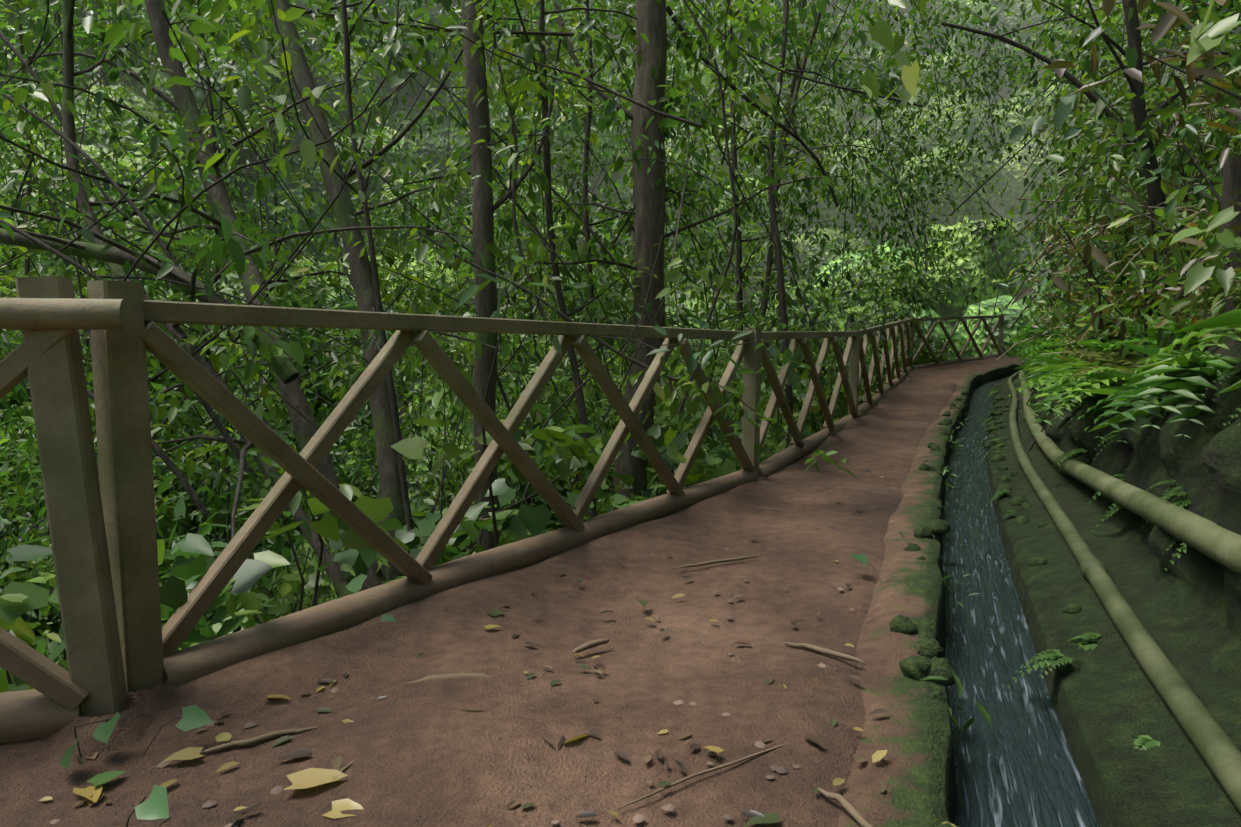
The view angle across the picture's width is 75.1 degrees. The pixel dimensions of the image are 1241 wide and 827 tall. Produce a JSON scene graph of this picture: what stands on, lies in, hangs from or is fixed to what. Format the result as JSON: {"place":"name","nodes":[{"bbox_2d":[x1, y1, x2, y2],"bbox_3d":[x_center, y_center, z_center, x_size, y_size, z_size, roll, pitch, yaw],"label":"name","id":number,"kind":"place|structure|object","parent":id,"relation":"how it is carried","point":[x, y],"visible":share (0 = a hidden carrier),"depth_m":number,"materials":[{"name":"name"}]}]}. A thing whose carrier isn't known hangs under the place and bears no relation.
{"place":"outdoors","nodes":[
{"label":"outdoors","id":0,"kind":"place"},
{"bbox_2d":[1,44,1161,683],"bbox_3d":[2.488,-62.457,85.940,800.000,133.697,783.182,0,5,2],"label":"terrain ground","id":1,"kind":"structure","parent":0,"point":[53,626],"depth_m":22.26,"materials":[{"name":"green plant"}]},
{"bbox_2d":[0,276,1003,716],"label":"wooden fence","id":2,"kind":"object","parent":1,"relation":"on","point":[120,640],"visible":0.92,"depth_m":2.60,"materials":[{"name":"brown wood"}]},
{"bbox_2d":[0,298,1001,743],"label":"wooden fence logs","id":3,"kind":"object","parent":2,"relation":"attached to","point":[28,714],"visible":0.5,"depth_m":3.01,"materials":[{"name":"brown wood"}]},
{"bbox_2d":[0,0,1240,597],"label":"tree branches","id":4,"kind":"object","parent":1,"relation":"on","point":[650,200],"visible":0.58,"depth_m":6.24,"materials":[{"name":"brown plant"}]},
{"bbox_2d":[0,0,1240,733],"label":"undergrowth plants","id":5,"kind":"object","parent":1,"relation":"on","point":[192,560],"visible":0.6,"depth_m":4.92,"materials":[{"name":"green plant"}]},
{"bbox_2d":[0,0,1240,638],"bbox_3d":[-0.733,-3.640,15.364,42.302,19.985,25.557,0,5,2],"label":"forest","id":6,"kind":"object","parent":1,"relation":"on","point":[746,24],"depth_m":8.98,"materials":[{"name":"green plant"}]},
{"bbox_2d":[0,0,1240,684],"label":"leaves","id":7,"kind":"object","parent":1,"relation":"on","point":[22,528],"depth_m":13.41,"materials":[{"name":"green plant"}]},
{"bbox_2d":[160,88,1240,749],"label":"ferns","id":8,"kind":"object","parent":1,"relation":"on","point":[1130,362],"visible":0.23,"depth_m":4.95,"materials":[{"name":"green plant"}]},
{"bbox_2d":[996,47,1240,399],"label":"leaves","id":9,"kind":"object","parent":1,"relation":"on","point":[1190,211],"visible":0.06,"depth_m":7.33,"materials":[{"name":"green plant"}]},
{"bbox_2d":[0,280,1240,826],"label":"ground","id":10,"kind":"structure","parent":0,"point":[430,754],"depth_m":2.72,"materials":[{"name":"brown soil"}]},
{"bbox_2d":[50,488,895,826],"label":"path pebbles","id":11,"kind":"object","parent":10,"relation":"on","point":[636,816],"visible":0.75,"depth_m":2.14,"materials":[{"name":"brown stone"}]},
{"bbox_2d":[74,513,881,826],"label":"fallen leaves","id":12,"kind":"object","parent":10,"relation":"on","point":[178,717],"visible":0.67,"depth_m":2.21,"materials":[{"name":"green plant"}]},
{"bbox_2d":[39,455,954,826],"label":"fallen leaves","id":13,"kind":"object","parent":10,"relation":"on","point":[299,779],"visible":0.67,"depth_m":2.14,"materials":[{"name":"plant"}]},
{"bbox_2d":[200,506,873,826],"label":"twigs","id":14,"kind":"object","parent":10,"relation":"on","point":[851,810],"visible":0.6,"depth_m":2.30,"materials":[{"name":"brown wood"}]},
{"bbox_2d":[13,0,1240,819],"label":"leaves","id":15,"kind":"object","parent":10,"relation":"on","point":[199,717],"visible":0.85,"depth_m":3.46,"materials":[{"name":"green plant"}]},
{"bbox_2d":[1007,370,1240,813],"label":"water pipes","id":16,"kind":"object","parent":10,"relation":"on","point":[1214,745],"visible":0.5,"depth_m":3.08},
{"bbox_2d":[596,0,988,108],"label":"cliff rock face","id":17,"kind":"object","parent":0,"point":[901,10],"visible":0.02,"depth_m":58.34},
{"bbox_2d":[942,376,1098,826],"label":"channel water","id":18,"kind":"structure","parent":0,"point":[1015,765],"depth_m":3.13,"materials":[{"name":"liquid"}]}
]}

